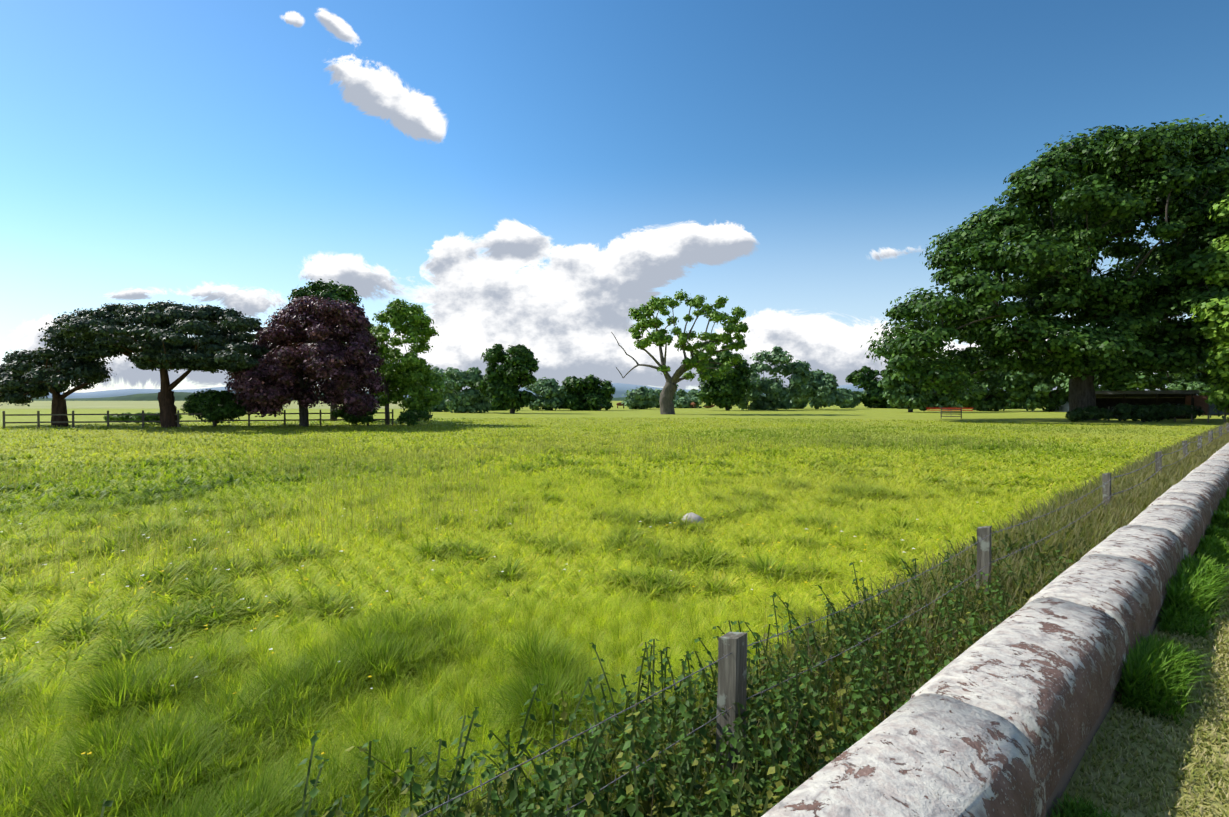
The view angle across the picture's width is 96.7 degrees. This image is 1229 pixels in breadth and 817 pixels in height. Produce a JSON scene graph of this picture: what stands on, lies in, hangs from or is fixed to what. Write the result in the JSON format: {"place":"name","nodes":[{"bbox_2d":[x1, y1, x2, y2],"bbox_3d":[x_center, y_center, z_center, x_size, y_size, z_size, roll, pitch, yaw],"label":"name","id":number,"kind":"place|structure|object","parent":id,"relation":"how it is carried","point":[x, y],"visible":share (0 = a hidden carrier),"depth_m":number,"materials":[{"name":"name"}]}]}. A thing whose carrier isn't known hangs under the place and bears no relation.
{"place":"outdoors","nodes":[
{"label":"outdoors","id":0,"kind":"place"},
{"bbox_2d":[0,401,406,408],"bbox_3d":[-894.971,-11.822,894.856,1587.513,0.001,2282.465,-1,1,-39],"label":"pasture ground","id":1,"kind":"structure","parent":0,"point":[104,404],"depth_m":194.88,"materials":[{"name":"green plant"}]},
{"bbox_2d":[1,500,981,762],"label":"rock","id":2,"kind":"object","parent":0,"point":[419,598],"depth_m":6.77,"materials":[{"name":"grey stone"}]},
{"bbox_2d":[39,383,988,398],"bbox_3d":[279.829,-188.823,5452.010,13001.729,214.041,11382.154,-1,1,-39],"label":"hills","id":3,"kind":"structure","parent":0,"point":[621,389],"depth_m":5327.41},
{"bbox_2d":[0,401,1228,816],"bbox_3d":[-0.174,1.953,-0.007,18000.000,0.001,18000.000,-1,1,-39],"label":"ground","id":4,"kind":"structure","parent":0,"point":[834,413],"depth_m":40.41,"materials":[{"name":"green plant"}]},
{"bbox_2d":[0,347,116,426],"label":"tree","id":5,"kind":"object","parent":4,"relation":"on","point":[33,364],"depth_m":39.19,"materials":[{"name":"green plant"}]},
{"bbox_2d":[103,412,182,423],"bbox_3d":[-37.923,0.902,43.972,2.299,1.351,6.128,-6,6,-81],"label":"shrub","id":6,"kind":"object","parent":4,"relation":"on","point":[133,417],"depth_m":43.44,"materials":[{"name":"green plant"}]},
{"bbox_2d":[38,300,272,427],"bbox_3d":[-33.099,-3.119,39.761,11.779,9.521,24.468,-4,4,-77],"label":"tree","id":7,"kind":"object","parent":4,"relation":"on","point":[167,328],"depth_m":36.79,"materials":[{"name":"green plant"}]},
{"bbox_2d":[180,389,247,426],"bbox_3d":[-29.202,0.092,39.965,3.997,3.092,5.315,-1,1,-39],"label":"shrub","id":8,"kind":"object","parent":4,"relation":"on","point":[202,401],"depth_m":39.09,"materials":[{"name":"green plant"}]},
{"bbox_2d":[2,409,430,428],"bbox_3d":[-25.013,0.663,44.909,15.070,1.250,32.685,1,1,37],"label":"paddock fence","id":9,"kind":"object","parent":4,"relation":"on","point":[38,415],"visible":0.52,"depth_m":38.45,"materials":[{"name":"brown wood"}]},
{"bbox_2d":[224,294,385,426],"bbox_3d":[-22.352,-3.327,39.715,9.623,9.938,15.795,-1,1,-39],"label":"copper beech","id":10,"kind":"object","parent":4,"relation":"on","point":[344,319],"depth_m":37.30,"materials":[{"name":"purple plant"}]},
{"bbox_2d":[287,278,373,418],"bbox_3d":[-26.412,-5.302,51.338,7.178,13.531,11.170,-1,1,-39],"label":"tree","id":11,"kind":"object","parent":4,"relation":"on","point":[341,292],"depth_m":50.11,"materials":[{"name":"green plant"}]},
{"bbox_2d":[330,403,432,425],"bbox_3d":[-17.572,0.590,41.128,2.820,2.062,7.452,-7,7,-82],"label":"shrub","id":12,"kind":"object","parent":4,"relation":"on","point":[413,415],"depth_m":40.94,"materials":[{"name":"green plant"}]},
{"bbox_2d":[370,298,446,424],"bbox_3d":[-16.832,-3.539,43.103,5.538,10.258,7.782,-2,2,-65],"label":"tree","id":13,"kind":"object","parent":4,"relation":"on","point":[405,377],"depth_m":42.24,"materials":[{"name":"green plant"}]},
{"bbox_2d":[416,366,448,411],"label":"park tree","id":14,"kind":"object","parent":4,"relation":"on","point":[442,405],"depth_m":91.63,"materials":[{"name":"green plant"}]},
{"bbox_2d":[27,391,864,400],"bbox_3d":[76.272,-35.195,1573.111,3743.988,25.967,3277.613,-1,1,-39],"label":"hills","id":15,"kind":"structure","parent":4,"relation":"on","point":[179,396],"depth_m":1533.80,"materials":[{"name":"green plant"}]},
{"bbox_2d":[438,367,491,412],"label":"park tree","id":16,"kind":"object","parent":4,"relation":"on","point":[473,400],"depth_m":82.99,"materials":[{"name":"green plant"}]},
{"bbox_2d":[488,403,508,410],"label":"bush","id":17,"kind":"object","parent":4,"relation":"on","point":[498,408],"depth_m":102.06,"materials":[{"name":"green plant"}]},
{"bbox_2d":[473,344,539,413],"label":"park tree","id":18,"kind":"object","parent":4,"relation":"on","point":[501,382],"depth_m":79.09,"materials":[{"name":"green plant"}]},
{"bbox_2d":[525,377,572,409],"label":"park tree","id":19,"kind":"object","parent":4,"relation":"on","point":[549,390],"depth_m":101.82,"materials":[{"name":"green plant"}]},
{"bbox_2d":[559,374,615,410],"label":"park tree","id":20,"kind":"object","parent":4,"relation":"on","point":[584,396],"depth_m":101.98,"materials":[{"name":"green plant"}]},
{"bbox_2d":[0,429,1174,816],"bbox_3d":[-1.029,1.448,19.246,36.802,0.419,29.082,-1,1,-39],"label":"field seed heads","id":21,"kind":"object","parent":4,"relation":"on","point":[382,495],"visible":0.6,"depth_m":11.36,"materials":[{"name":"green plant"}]},
{"bbox_2d":[98,480,1169,816],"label":"nettle","id":22,"kind":"object","parent":4,"relation":"on","point":[656,764],"depth_m":2.57,"materials":[{"name":"green plant"}]},
{"bbox_2d":[621,386,659,408],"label":"park tree","id":23,"kind":"object","parent":4,"relation":"on","point":[642,397],"depth_m":114.90,"materials":[{"name":"green plant"}]},
{"bbox_2d":[652,384,701,407],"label":"park tree","id":24,"kind":"object","parent":4,"relation":"on","point":[683,402],"depth_m":133.30,"materials":[{"name":"green plant"}]},
{"bbox_2d":[611,289,749,413],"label":"lone tree","id":25,"kind":"object","parent":4,"relation":"on","point":[695,302],"depth_m":74.95,"materials":[{"name":"green plant"}]},
{"bbox_2d":[695,350,755,410],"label":"park tree","id":26,"kind":"object","parent":4,"relation":"on","point":[735,384],"depth_m":100.84,"materials":[{"name":"green plant"}]},
{"bbox_2d":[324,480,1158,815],"bbox_3d":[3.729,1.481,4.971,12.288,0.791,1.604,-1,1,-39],"label":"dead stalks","id":27,"kind":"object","parent":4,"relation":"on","point":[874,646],"visible":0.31,"depth_m":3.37,"materials":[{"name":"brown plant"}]},
{"bbox_2d":[737,346,813,409],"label":"park tree","id":28,"kind":"object","parent":4,"relation":"on","point":[800,372],"depth_m":107.15,"materials":[{"name":"green plant"}]},
{"bbox_2d":[777,388,811,408],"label":"park tree","id":29,"kind":"object","parent":4,"relation":"on","point":[802,403],"visible":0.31,"depth_m":121.59,"materials":[{"name":"green plant"}]},
{"bbox_2d":[381,422,1228,816],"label":"fence line grass","id":30,"kind":"structure","parent":4,"relation":"on","point":[1099,518],"depth_m":5.25,"materials":[{"name":"green plant"}]},
{"bbox_2d":[800,369,846,408],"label":"park tree","id":31,"kind":"object","parent":4,"relation":"on","point":[822,388],"depth_m":113.87,"materials":[{"name":"green plant"}]},
{"bbox_2d":[834,388,860,407],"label":"park tree","id":32,"kind":"object","parent":4,"relation":"on","point":[852,400],"depth_m":131.19,"materials":[{"name":"green plant"}]},
{"bbox_2d":[845,366,895,407],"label":"park tree","id":33,"kind":"object","parent":4,"relation":"on","point":[862,378],"depth_m":131.32,"materials":[{"name":"green plant"}]},
{"bbox_2d":[863,385,895,407],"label":"park tree","id":34,"kind":"object","parent":4,"relation":"on","point":[866,391],"depth_m":132.34,"materials":[{"name":"green plant"}]},
{"bbox_2d":[886,385,935,408],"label":"park tree","id":35,"kind":"object","parent":4,"relation":"on","point":[902,407],"visible":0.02,"depth_m":123.04,"materials":[{"name":"green plant"}]},
{"bbox_2d":[877,358,969,411],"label":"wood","id":36,"kind":"object","parent":4,"relation":"on","point":[896,392],"depth_m":87.25,"materials":[{"name":"green plant"}]},
{"bbox_2d":[914,401,967,408],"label":"bush","id":37,"kind":"object","parent":4,"relation":"on","point":[950,405],"visible":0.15,"depth_m":119.54,"materials":[{"name":"green plant"}]},
{"bbox_2d":[941,407,961,418],"bbox_3d":[35.205,0.475,57.108,1.900,1.200,0.100,1,1,32],"label":"field hurdle","id":38,"kind":"object","parent":4,"relation":"on","point":[951,411],"visible":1,"depth_m":57.07,"materials":[{"name":"brown wood"}]},
{"bbox_2d":[930,408,972,410],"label":"jump poles","id":39,"kind":"object","parent":4,"relation":"on","point":[951,408],"visible":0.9,"depth_m":81.44,"materials":[{"name":"red"}]},
{"bbox_2d":[716,423,1228,777],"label":"fence posts","id":40,"kind":"object","parent":4,"relation":"on","point":[732,678],"visible":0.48,"depth_m":2.58,"materials":[{"name":"grey wood"}]},
{"bbox_2d":[412,425,1228,816],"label":"fence wire","id":41,"kind":"object","parent":40,"relation":"attached to","point":[808,623],"visible":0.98,"depth_m":2.87,"materials":[{"name":"grey metal"}]},
{"bbox_2d":[955,360,1028,410],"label":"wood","id":42,"kind":"object","parent":4,"relation":"on","point":[976,398],"depth_m":96.26,"materials":[{"name":"green plant"}]},
{"bbox_2d":[963,398,1026,408],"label":"bush","id":43,"kind":"object","parent":4,"relation":"on","point":[1013,404],"visible":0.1,"depth_m":119.65,"materials":[{"name":"green plant"}]},
{"bbox_2d":[860,114,1228,419],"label":"tree","id":44,"kind":"object","parent":4,"relation":"on","point":[1107,193],"depth_m":49.82,"materials":[{"name":"green plant"}]},
{"bbox_2d":[998,369,1096,411],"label":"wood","id":45,"kind":"object","parent":4,"relation":"on","point":[1021,387],"depth_m":91.69,"materials":[{"name":"green plant"}]},
{"bbox_2d":[1052,402,1068,411],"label":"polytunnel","id":46,"kind":"structure","parent":4,"relation":"on","point":[1064,407],"depth_m":91.24,"materials":[{"name":"grey plastic"}]},
{"bbox_2d":[1060,350,1166,391],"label":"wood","id":47,"kind":"object","parent":4,"relation":"on","point":[1104,386],"depth_m":80.69,"materials":[{"name":"green plant"}]},
{"bbox_2d":[1046,504,1219,816],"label":"wall","id":48,"kind":"structure","parent":4,"relation":"on","point":[1061,786],"depth_m":2.35,"materials":[{"name":"grey stone"}]},
{"bbox_2d":[761,442,1228,816],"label":"wall coping","id":49,"kind":"object","parent":48,"relation":"on","point":[999,720],"depth_m":2.16,"materials":[{"name":"grey stone"}]},
{"bbox_2d":[1065,402,1204,421],"bbox_3d":[45.845,0.475,48.355,12.165,2.070,2.510,0,1,-2],"label":"hedge","id":50,"kind":"object","parent":4,"relation":"on","point":[1135,413],"depth_m":48.00,"materials":[{"name":"green plant"}]},
{"bbox_2d":[1124,351,1208,394],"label":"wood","id":51,"kind":"object","parent":4,"relation":"on","point":[1178,384],"depth_m":76.24,"materials":[{"name":"green plant"}]},
{"bbox_2d":[1108,406,1225,422],"bbox_3d":[49.416,0.555,48.679,0.544,1.400,10.490,-1,1,-39],"label":"stock fence","id":52,"kind":"object","parent":4,"relation":"on","point":[1191,415],"visible":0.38,"depth_m":46.93,"materials":[{"name":"brown wood"}]},
{"bbox_2d":[1184,353,1216,394],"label":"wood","id":53,"kind":"object","parent":4,"relation":"on","point":[1198,385],"visible":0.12,"depth_m":70.64,"materials":[{"name":"green plant"}]},
{"bbox_2d":[1185,395,1221,415],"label":"shed walls","id":54,"kind":"structure","parent":4,"relation":"on","point":[1199,400],"depth_m":55.00,"materials":[{"name":"brown wood"}]},
{"bbox_2d":[1190,183,1228,418],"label":"tree","id":55,"kind":"object","parent":4,"relation":"on","point":[1215,329],"depth_m":44.94,"materials":[{"name":"green plant"}]},
{"bbox_2d":[1207,403,1228,417],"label":"bush","id":56,"kind":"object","parent":4,"relation":"on","point":[1212,408],"depth_m":50.28,"materials":[{"name":"green plant"}]},
{"bbox_2d":[0,0,1228,392],"label":"sky","id":57,"kind":"structure","parent":0,"point":[530,173],"materials":[{"name":"blue"}]},
{"bbox_2d":[616,402,714,407],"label":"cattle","id":58,"kind":"object","parent":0,"point":[693,404],"visible":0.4,"depth_m":128.52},
{"bbox_2d":[1050,541,1228,816],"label":"lawn ground","id":59,"kind":"structure","parent":0,"point":[1147,752],"depth_m":2.30,"materials":[{"name":"green plant"}]},
{"bbox_2d":[1047,487,1228,816],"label":"wall foot tufts","id":60,"kind":"object","parent":59,"relation":"on","point":[1155,673],"visible":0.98,"depth_m":3.15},
{"bbox_2d":[1096,394,1193,419],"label":"shelter walls","id":61,"kind":"structure","parent":0,"point":[1107,402],"depth_m":59.22,"materials":[{"name":"brown wood"}]},
{"bbox_2d":[1095,390,1198,397],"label":"shelter roof","id":62,"kind":"structure","parent":61,"relation":"on","point":[1147,394],"depth_m":57.38,"materials":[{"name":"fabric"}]}
]}

